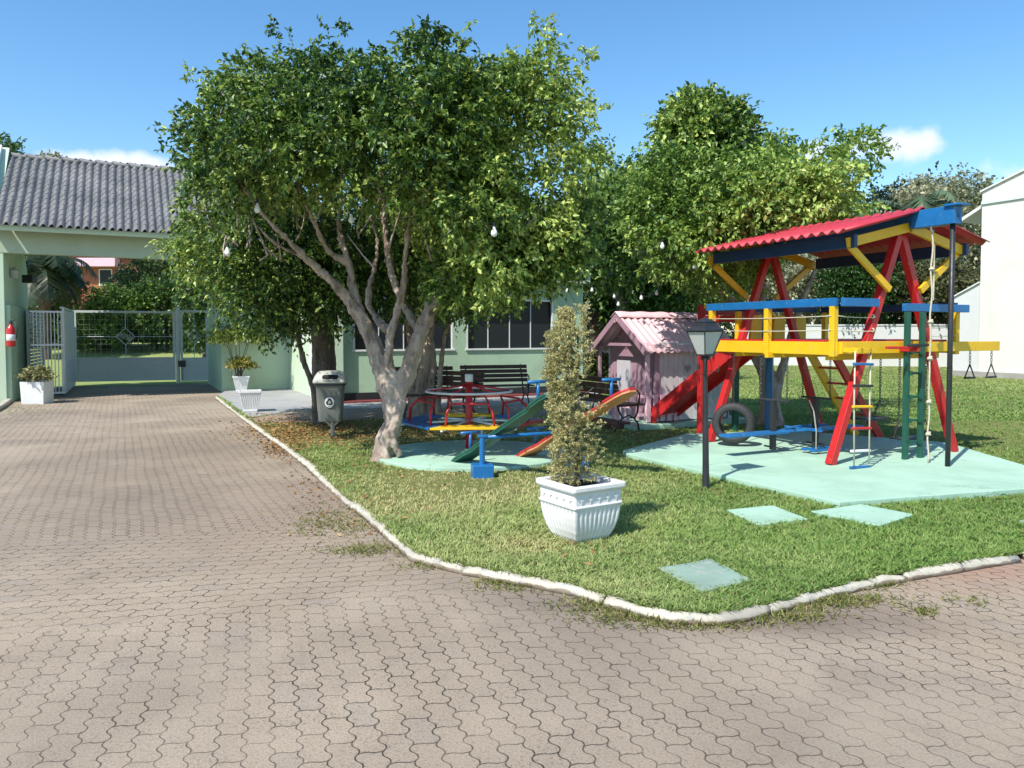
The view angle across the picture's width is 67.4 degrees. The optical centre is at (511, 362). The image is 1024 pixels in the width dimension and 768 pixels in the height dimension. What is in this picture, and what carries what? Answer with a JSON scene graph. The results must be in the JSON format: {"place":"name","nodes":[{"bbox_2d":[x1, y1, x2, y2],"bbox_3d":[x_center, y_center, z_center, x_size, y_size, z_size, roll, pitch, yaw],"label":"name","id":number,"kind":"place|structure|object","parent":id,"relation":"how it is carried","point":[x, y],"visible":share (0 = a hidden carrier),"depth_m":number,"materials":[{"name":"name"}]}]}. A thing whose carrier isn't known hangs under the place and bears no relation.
{"place":"outdoors","nodes":[
{"label":"outdoors","id":0,"kind":"place"},
{"bbox_2d":[30,342,201,378],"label":"grass bank","id":1,"kind":"structure","parent":0,"point":[147,350],"depth_m":33.13,"materials":[{"name":"green plant"}]},
{"bbox_2d":[35,149,67,331],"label":"broadleaf tree","id":2,"kind":"object","parent":1,"relation":"on","point":[50,154],"visible":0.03,"depth_m":33.12,"materials":[{"name":"green plant"}]},
{"bbox_2d":[25,255,89,348],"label":"broadleaf tree","id":3,"kind":"object","parent":1,"relation":"on","point":[56,306],"visible":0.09,"depth_m":34.93,"materials":[{"name":"green plant"}]},
{"bbox_2d":[25,255,99,359],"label":"palm tree","id":4,"kind":"object","parent":1,"relation":"on","point":[46,269],"visible":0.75,"depth_m":30.65,"materials":[{"name":"green plant"}]},
{"bbox_2d":[52,280,139,353],"bbox_3d":[-18.379,-1.651,33.867,3.462,3.916,5.109,-1,2,-28],"label":"hedge bush","id":5,"kind":"object","parent":1,"relation":"on","point":[100,300],"visible":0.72,"depth_m":32.76,"materials":[{"name":"green plant"}]},
{"bbox_2d":[68,256,164,330],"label":"brick house","id":6,"kind":"structure","parent":1,"relation":"on","point":[102,269],"depth_m":45.82,"materials":[{"name":"pink paint"}]},
{"bbox_2d":[99,269,111,285],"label":"window","id":7,"kind":"structure","parent":6,"relation":"in","point":[104,274],"depth_m":45.82,"materials":[{"name":"black glass"}]},
{"bbox_2d":[107,258,177,344],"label":"broadleaf tree","id":8,"kind":"object","parent":1,"relation":"on","point":[148,266],"visible":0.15,"depth_m":36.31,"materials":[{"name":"green plant"}]},
{"bbox_2d":[112,271,197,351],"bbox_3d":[-15.540,-1.931,34.499,5.854,4.427,4.453,0,2,0],"label":"hedge bush","id":9,"kind":"object","parent":1,"relation":"on","point":[149,298],"visible":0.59,"depth_m":33.13,"materials":[{"name":"green plant"}]},
{"bbox_2d":[166,260,209,356],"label":"broadleaf tree","id":10,"kind":"object","parent":1,"relation":"on","point":[195,321],"visible":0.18,"depth_m":28.37,"materials":[{"name":"green plant"}]},
{"bbox_2d":[201,317,268,375],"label":"tree","id":11,"kind":"object","parent":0,"point":[222,338],"visible":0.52,"depth_m":19.92,"materials":[{"name":"green plant"}]},
{"bbox_2d":[31,334,731,386],"bbox_3d":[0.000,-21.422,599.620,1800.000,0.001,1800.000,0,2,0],"label":"ground","id":12,"kind":"structure","parent":0,"point":[125,383],"depth_m":24.41,"materials":[{"name":"grey concrete"}]},
{"bbox_2d":[0,131,27,154],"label":"broadleaf tree","id":13,"kind":"object","parent":12,"relation":"on","point":[13,146],"visible":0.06,"depth_m":32.11,"materials":[{"name":"green plant"}]},
{"bbox_2d":[174,307,180,382],"bbox_3d":[-10.614,-0.537,24.400,0.130,2.400,0.130,0,2,0],"label":"gate post","id":14,"kind":"object","parent":12,"relation":"on","point":[177,330],"visible":1,"depth_m":24.36,"materials":[{"name":"grey metal"}]},
{"bbox_2d":[73,310,175,381],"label":"driveway gate","id":15,"kind":"structure","parent":14,"relation":"attached to","point":[133,368],"depth_m":23.88,"materials":[{"name":"grey metal"}]},
{"bbox_2d":[178,310,207,380],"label":"pedestrian gate","id":16,"kind":"structure","parent":14,"relation":"attached to","point":[194,368],"depth_m":24.55,"materials":[{"name":"grey metal"}]},
{"bbox_2d":[99,279,899,343],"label":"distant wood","id":17,"kind":"object","parent":12,"relation":"on","point":[727,325],"depth_m":66.49,"materials":[{"name":"green plant"}]},
{"bbox_2d":[219,388,597,416],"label":"pavement","id":18,"kind":"structure","parent":0,"point":[275,401],"depth_m":17.05,"materials":[{"name":"grey concrete"}]},
{"bbox_2d":[232,375,249,391],"bbox_3d":[-7.124,0.566,20.203,0.428,0.418,0.428,-1,2,-20],"label":"flower pot","id":19,"kind":"object","parent":18,"relation":"on","point":[240,382],"visible":0.86,"depth_m":20.04,"materials":[{"name":"ceramic"}]},
{"bbox_2d":[223,354,260,375],"bbox_3d":[-7.153,0.083,20.154,0.895,0.615,0.883,1,3,29],"label":"potted shrub","id":20,"kind":"object","parent":19,"relation":"in","point":[244,361],"visible":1,"depth_m":20.05,"materials":[{"name":"green plant"}]},
{"bbox_2d":[238,389,261,411],"bbox_3d":[-5.154,0.761,15.113,0.428,0.418,0.428,-1,2,-20],"label":"flower pot","id":21,"kind":"object","parent":18,"relation":"on","point":[250,399],"visible":0.99,"depth_m":14.96,"materials":[{"name":"ceramic"}]},
{"bbox_2d":[231,266,592,402],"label":"green clubhouse","id":22,"kind":"structure","parent":18,"relation":"on","point":[517,341],"depth_m":18.98,"materials":[{"name":"green paint"}]},
{"bbox_2d":[309,336,311,395],"bbox_3d":[-4.734,-0.154,18.349,0.040,2.100,0.800,-1,2,-26],"label":"door","id":23,"kind":"structure","parent":22,"relation":"in","point":[310,345],"depth_m":18.58,"materials":[{"name":"white paint"}]},
{"bbox_2d":[352,298,454,351],"bbox_3d":[-2.491,-0.882,17.743,2.470,1.240,0.145,-1,2,-26],"label":"window","id":24,"kind":"structure","parent":22,"relation":"in","point":[400,343],"depth_m":17.77,"materials":[{"name":"black glass"}]},
{"bbox_2d":[465,300,552,349],"bbox_3d":[-0.040,-0.929,18.964,2.450,1.240,0.145,-1,2,-26],"label":"window","id":25,"kind":"structure","parent":22,"relation":"in","point":[527,333],"depth_m":19.09,"materials":[{"name":"black glass"}]},
{"bbox_2d":[460,364,534,403],"bbox_3d":[-0.319,0.493,16.360,1.500,0.874,0.618,-1,2,-18],"label":"park bench","id":26,"kind":"object","parent":18,"relation":"on","point":[520,372],"visible":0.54,"depth_m":16.55,"materials":[{"name":"brown wood"}]},
{"bbox_2d":[253,407,588,422],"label":"brick path","id":27,"kind":"structure","parent":0,"point":[360,413],"depth_m":14.75,"materials":[{"name":"brick"}]},
{"bbox_2d":[395,366,453,409],"bbox_3d":[-1.890,0.525,15.546,1.500,0.874,0.619,-1,2,-15],"label":"park bench","id":28,"kind":"object","parent":27,"relation":"on","point":[446,368],"visible":0.07,"depth_m":15.86,"materials":[{"name":"brown wood"}]},
{"bbox_2d":[403,370,484,417],"bbox_3d":[-1.267,0.591,13.819,1.500,0.874,0.618,1,2,28],"label":"park bench","id":29,"kind":"object","parent":27,"relation":"on","point":[459,374],"visible":0.36,"depth_m":13.82,"materials":[{"name":"brown wood"}]},
{"bbox_2d":[0,383,1023,767],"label":"driveway","id":30,"kind":"structure","parent":0,"point":[166,601],"depth_m":3.86,"materials":[{"name":"beige brick"}]},
{"bbox_2d":[0,398,11,409],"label":"kerb end","id":31,"kind":"structure","parent":30,"relation":"on","point":[5,403],"depth_m":16.68,"materials":[{"name":"white concrete"}]},
{"bbox_2d":[20,380,53,403],"bbox_3d":[-10.776,0.681,17.442,0.510,0.500,0.510,0,2,-6],"label":"square planter","id":32,"kind":"object","parent":30,"relation":"on","point":[34,392],"visible":0.96,"depth_m":17.21,"materials":[{"name":"white ceramic"}]},
{"bbox_2d":[14,365,59,381],"bbox_3d":[-10.752,0.263,17.433,0.904,0.448,0.847,2,3,39],"label":"potted shrub","id":33,"kind":"object","parent":32,"relation":"on","point":[35,373],"visible":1,"depth_m":17.26,"materials":[{"name":"green plant"}]},
{"bbox_2d":[30,310,64,393],"bbox_3d":[-11.500,-0.240,19.013,0.706,2.065,0.040,-2,3,-42],"label":"bar railing","id":34,"kind":"object","parent":30,"relation":"on","point":[51,344],"visible":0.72,"depth_m":19.03,"materials":[{"name":"white metal"}]},
{"bbox_2d":[0,145,235,402],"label":"gatehouse","id":35,"kind":"object","parent":30,"relation":"on","point":[61,206],"visible":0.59,"depth_m":18.62,"materials":[{"name":"green paint"}]},
{"bbox_2d":[6,319,17,346],"bbox_3d":[-11.389,-0.668,17.524,0.276,0.630,0.183,0,2,0],"label":"fire extinguisher","id":36,"kind":"object","parent":35,"relation":"attached to","point":[11,335],"visible":1,"depth_m":17.47,"materials":[{"name":"red metal"}]},
{"bbox_2d":[9,267,18,278],"bbox_3d":[-11.938,-2.151,18.411,0.212,0.290,0.212,2,3,45],"label":"wall lamp","id":37,"kind":"object","parent":35,"relation":"attached to","point":[14,272],"visible":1,"depth_m":18.35,"materials":[{"name":"white glass"}]},
{"bbox_2d":[22,275,36,282],"bbox_3d":[-12.273,-2.119,19.608,0.270,0.200,0.350,0,2,0],"label":"speaker box","id":38,"kind":"object","parent":35,"relation":"attached to","point":[29,278],"visible":1,"depth_m":19.43,"materials":[{"name":"black metal"}]},
{"bbox_2d":[26,310,44,380],"bbox_3d":[-13.069,-0.361,21.111,0.070,2.100,2.535,-1,2,-24],"label":"louvre screen","id":39,"kind":"object","parent":35,"relation":"attached to","point":[29,341],"visible":0.52,"depth_m":20.69,"materials":[{"name":"white metal"}]},
{"bbox_2d":[62,307,75,393],"bbox_3d":[-12.144,-0.364,21.076,0.060,2.190,3.860,-1,2,-26],"label":"open gate leaf","id":40,"kind":"object","parent":35,"relation":"attached to","point":[68,350],"visible":1,"depth_m":20.65,"materials":[{"name":"white metal"}]},
{"bbox_2d":[197,406,620,569],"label":"fallen leaves","id":41,"kind":"object","parent":30,"relation":"on","point":[299,431],"visible":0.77,"depth_m":11.37,"materials":[{"name":"brown plant"}]},
{"bbox_2d":[1,402,999,635],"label":"grass","id":42,"kind":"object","parent":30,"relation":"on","point":[846,599],"visible":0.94,"depth_m":4.51,"materials":[{"name":"green plant"}]},
{"bbox_2d":[215,396,1023,625],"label":"kerb","id":43,"kind":"structure","parent":30,"relation":"on","point":[755,611],"depth_m":4.90,"materials":[{"name":"white concrete"}]},
{"bbox_2d":[0,0,1023,333],"label":"sky","id":44,"kind":"structure","parent":0,"point":[85,79],"materials":[{"name":"blue"}]},
{"bbox_2d":[222,365,1023,613],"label":"lawn","id":45,"kind":"structure","parent":0,"point":[458,483],"depth_m":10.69,"materials":[{"name":"plant"}]},
{"bbox_2d":[144,184,410,424],"bbox_3d":[-3.795,-1.093,12.690,4.491,4.330,4.787,0,2,0],"label":"ficus tree","id":46,"kind":"object","parent":45,"relation":"on","point":[256,283],"visible":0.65,"depth_m":11.30,"materials":[{"name":"green plant"}]},
{"bbox_2d":[313,370,347,437],"bbox_3d":[-2.674,0.639,11.314,0.484,1.035,0.422,0,2,-8],"label":"litter bin","id":47,"kind":"object","parent":45,"relation":"on","point":[329,385],"visible":1,"depth_m":11.17,"materials":[{"name":"grey plastic"}]},
{"bbox_2d":[147,10,615,462],"bbox_3d":[-1.656,-1.556,9.399,5.958,5.647,4.858,0,2,0],"label":"ficus tree","id":48,"kind":"object","parent":45,"relation":"on","point":[450,146],"visible":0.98,"depth_m":8.12,"materials":[{"name":"green plant"}]},
{"bbox_2d":[224,199,496,256],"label":"string lights","id":49,"kind":"object","parent":48,"relation":"hanging from","point":[350,220],"visible":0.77,"depth_m":8.15,"materials":[{"name":"white glass"},{"name":"white plastic"}]},
{"bbox_2d":[331,173,533,417],"bbox_3d":[-1.272,-1.437,13.633,3.874,5.100,5.004,-1,2,-13],"label":"ficus tree","id":50,"kind":"object","parent":45,"relation":"on","point":[427,373],"visible":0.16,"depth_m":13.71,"materials":[{"name":"grey plant"}]},
{"bbox_2d":[380,440,567,471],"bbox_3d":[-0.497,1.168,9.704,2.436,0.060,2.238,0,2,0],"label":"round pad","id":51,"kind":"object","parent":45,"relation":"on","point":[441,455],"visible":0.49,"depth_m":9.30,"materials":[{"name":"green paint"}]},
{"bbox_2d":[401,374,542,448],"bbox_3d":[-0.562,0.659,10.051,1.954,1.012,1.770,0,2,0],"label":"merry go round","id":52,"kind":"object","parent":51,"relation":"on","point":[468,420],"visible":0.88,"depth_m":9.97,"materials":[{"name":"red paint"}]},
{"bbox_2d":[451,378,636,478],"bbox_3d":[0.229,0.709,8.510,1.458,1.100,1.974,-1,3,-31],"label":"seesaw","id":53,"kind":"object","parent":45,"relation":"on","point":[482,468],"visible":0.76,"depth_m":8.27,"materials":[{"name":"green paint"}]},
{"bbox_2d":[536,473,625,542],"bbox_3d":[0.515,1.116,5.807,0.491,0.464,0.491,-1,3,-33],"label":"planter box","id":54,"kind":"object","parent":45,"relation":"on","point":[587,510],"visible":0.88,"depth_m":5.66,"materials":[{"name":"ceramic"}]},
{"bbox_2d":[539,301,607,486],"bbox_3d":[0.465,0.268,5.782,0.534,1.461,0.411,0,2,0],"label":"conifer shrub","id":55,"kind":"object","parent":54,"relation":"on","point":[569,392],"visible":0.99,"depth_m":5.71,"materials":[{"name":"green plant"}]},
{"bbox_2d":[583,352,608,376],"bbox_3d":[4.446,0.111,27.478,4.687,1.057,0.696,-1,2,-27],"label":"clipped hedge","id":56,"kind":"object","parent":45,"relation":"on","point":[605,361],"visible":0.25,"depth_m":26.59,"materials":[{"name":"green plant"}]},
{"bbox_2d":[583,320,608,374],"bbox_3d":[4.325,-0.499,28.002,4.463,2.047,0.150,-1,2,-27],"label":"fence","id":57,"kind":"object","parent":45,"relation":"on","point":[588,353],"visible":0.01,"depth_m":27.12,"materials":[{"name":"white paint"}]},
{"bbox_2d":[566,373,644,432],"bbox_3d":[1.461,0.641,12.521,0.619,0.874,1.500,-1,2,-28],"label":"park bench","id":58,"kind":"object","parent":45,"relation":"on","point":[593,397],"visible":0.59,"depth_m":12.20,"materials":[{"name":"brown wood"}]},
{"bbox_2d":[583,280,628,376],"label":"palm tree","id":59,"kind":"object","parent":45,"relation":"on","point":[596,326],"visible":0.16,"depth_m":25.94,"materials":[{"name":"green plant"}]},
{"bbox_2d":[556,141,657,322],"bbox_3d":[3.108,-3.151,23.801,5.074,7.692,8.017,0,2,0],"label":"broadleaf tree","id":60,"kind":"object","parent":45,"relation":"on","point":[610,186],"visible":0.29,"depth_m":21.57,"materials":[{"name":"green plant"}]},
{"bbox_2d":[217,364,1023,420],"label":"grass","id":61,"kind":"structure","parent":45,"relation":"on","point":[933,412],"depth_m":17.78,"materials":[{"name":"green plant"}]},
{"bbox_2d":[588,311,745,430],"bbox_3d":[2.532,0.103,13.466,2.725,1.980,1.844,-1,2,-26],"label":"playhouse","id":62,"kind":"object","parent":45,"relation":"on","point":[653,358],"visible":0.73,"depth_m":12.98,"materials":[{"name":"pink wood"}]},
{"bbox_2d":[603,260,732,312],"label":"broadleaf tree","id":63,"kind":"object","parent":45,"relation":"on","point":[662,302],"visible":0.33,"depth_m":23.93,"materials":[{"name":"green plant"}]},
{"bbox_2d":[685,317,724,488],"bbox_3d":[1.935,0.414,7.652,0.302,1.724,0.282,-3,3,-30],"label":"garden lamp","id":64,"kind":"object","parent":45,"relation":"on","point":[704,334],"visible":0.99,"depth_m":7.61,"materials":[{"name":"black metal"}]},
{"bbox_2d":[658,559,751,591],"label":"stepping slab","id":65,"kind":"structure","parent":45,"relation":"on","point":[708,573],"depth_m":4.87,"materials":[{"name":"green concrete"}]},
{"bbox_2d":[605,79,900,425],"bbox_3d":[3.841,-1.828,13.027,4.666,5.976,6.134,1,3,31],"label":"ficus tree","id":66,"kind":"object","parent":45,"relation":"on","point":[715,172],"visible":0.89,"depth_m":11.35,"materials":[{"name":"green plant"}]},
{"bbox_2d":[590,285,657,305],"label":"string lights","id":67,"kind":"object","parent":66,"relation":"hanging from","point":[618,303],"visible":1,"depth_m":15.45,"materials":[{"name":"white glass"}]},
{"bbox_2d":[605,230,755,285],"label":"string lights","id":68,"kind":"object","parent":66,"relation":"hanging from","point":[662,246],"visible":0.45,"depth_m":10.94,"materials":[{"name":"white frosted glass"},{"name":"black cable"}]},
{"bbox_2d":[728,505,807,527],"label":"stepping slab","id":69,"kind":"structure","parent":45,"relation":"on","point":[773,513],"depth_m":6.45,"materials":[{"name":"green paint"}]},
{"bbox_2d":[743,253,838,323],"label":"broadleaf tree","id":70,"kind":"object","parent":45,"relation":"on","point":[790,272],"visible":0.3,"depth_m":37.76,"materials":[{"name":"green plant"}]},
{"bbox_2d":[623,431,1023,506],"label":"concrete pad","id":71,"kind":"object","parent":45,"relation":"on","point":[791,467],"visible":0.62,"depth_m":8.49,"materials":[{"name":"teal concrete"}]},
{"bbox_2d":[719,356,863,451],"bbox_3d":[3.610,0.508,9.731,2.345,1.178,0.660,-1,2,-26],"label":"glider swing","id":72,"kind":"object","parent":71,"relation":"on","point":[815,427],"visible":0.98,"depth_m":9.64,"materials":[{"name":"blue paint"}]},
{"bbox_2d":[651,202,999,466],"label":"play tower","id":73,"kind":"structure","parent":71,"relation":"on","point":[889,240],"depth_m":9.47,"materials":[{"name":"red paint"}]},
{"bbox_2d":[712,352,754,443],"bbox_3d":[2.938,0.475,10.177,0.558,1.228,0.184,1,2,21],"label":"tyre swing","id":74,"kind":"object","parent":73,"relation":"hanging from","point":[745,412],"visible":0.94,"depth_m":10.12,"materials":[{"name":"rubber"}]},
{"bbox_2d":[849,351,873,468],"bbox_3d":[3.864,0.528,8.477,0.340,1.307,0.048,-1,2,-26],"label":"rope ladder","id":75,"kind":"object","parent":73,"relation":"attached to","point":[854,428],"visible":1,"depth_m":8.46,"materials":[{"name":"blue paint"}]},
{"bbox_2d":[850,359,888,420],"bbox_3d":[4.285,0.317,9.255,0.505,0.762,0.211,-1,2,-26],"label":"swing","id":76,"kind":"object","parent":73,"relation":"hanging from","point":[873,417],"visible":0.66,"depth_m":9.30,"materials":[{"name":"metal"}]},
{"bbox_2d":[890,359,933,439],"bbox_3d":[4.992,0.444,9.613,0.625,1.042,0.211,-1,2,-26],"label":"swing","id":77,"kind":"object","parent":73,"relation":"hanging from","point":[912,437],"visible":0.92,"depth_m":9.56,"materials":[{"name":"metal"}]},
{"bbox_2d":[925,227,934,462],"bbox_3d":[4.792,-0.221,8.792,0.078,2.768,0.062,0,2,5],"label":"climbing rope","id":78,"kind":"object","parent":73,"relation":"hanging from","point":[929,358],"visible":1,"depth_m":8.78,"materials":[{"name":"beige fabric"}]},
{"bbox_2d":[963,351,975,378],"bbox_3d":[5.788,0.030,9.709,0.216,0.360,0.034,-1,2,-26],"label":"trapeze handle","id":79,"kind":"object","parent":73,"relation":"hanging from","point":[965,377],"visible":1,"depth_m":9.70,"materials":[{"name":"metal"}]},
{"bbox_2d":[985,353,996,377],"bbox_3d":[6.182,0.023,9.905,0.216,0.360,0.034,-1,2,-26],"label":"trapeze handle","id":80,"kind":"object","parent":73,"relation":"hanging from","point":[987,376],"visible":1,"depth_m":9.90,"materials":[{"name":"metal"}]},
{"bbox_2d":[744,324,947,366],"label":"boundary wall","id":81,"kind":"structure","parent":45,"relation":"on","point":[889,331],"depth_m":35.61,"materials":[{"name":"white paint"}]},
{"bbox_2d":[811,504,911,526],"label":"stepping slab","id":82,"kind":"structure","parent":45,"relation":"on","point":[872,515],"depth_m":6.48,"materials":[{"name":"green paint"}]},
{"bbox_2d":[799,261,927,338],"bbox_3d":[16.979,-3.261,37.760,5.816,6.848,7.705,1,2,20],"label":"broadleaf tree","id":83,"kind":"object","parent":45,"relation":"on","point":[853,282],"visible":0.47,"depth_m":35.91,"materials":[{"name":"green plant"}]},
{"bbox_2d":[880,259,940,322],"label":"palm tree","id":84,"kind":"object","parent":45,"relation":"on","point":[920,280],"visible":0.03,"depth_m":37.87,"materials":[{"name":"green plant"}]},
{"bbox_2d":[850,160,972,216],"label":"broadleaf tree","id":85,"kind":"object","parent":45,"relation":"on","point":[880,196],"visible":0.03,"depth_m":56.16,"materials":[{"name":"green plant"}]},
{"bbox_2d":[858,190,965,264],"bbox_3d":[21.158,-4.420,41.114,5.695,8.888,5.806,0,2,0],"label":"palm tree","id":86,"kind":"object","parent":45,"relation":"on","point":[928,202],"visible":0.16,"depth_m":39.48,"materials":[{"name":"green plant"}]},
{"bbox_2d":[865,256,980,323],"bbox_3d":[20.569,-2.766,38.309,5.782,5.813,9.229,1,3,33],"label":"broadleaf tree","id":87,"kind":"object","parent":45,"relation":"on","point":[941,287],"visible":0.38,"depth_m":35.62,"materials":[{"name":"green plant"}]},
{"bbox_2d":[876,162,1003,323],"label":"broadleaf tree","id":88,"kind":"object","parent":45,"relation":"on","point":[962,190],"visible":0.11,"depth_m":44.83,"materials":[{"name":"green plant"}]},
{"bbox_2d":[952,169,1023,378],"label":"cream house","id":89,"kind":"structure","parent":45,"relation":"on","point":[994,298],"depth_m":26.34,"materials":[{"name":"paint"}]}
]}

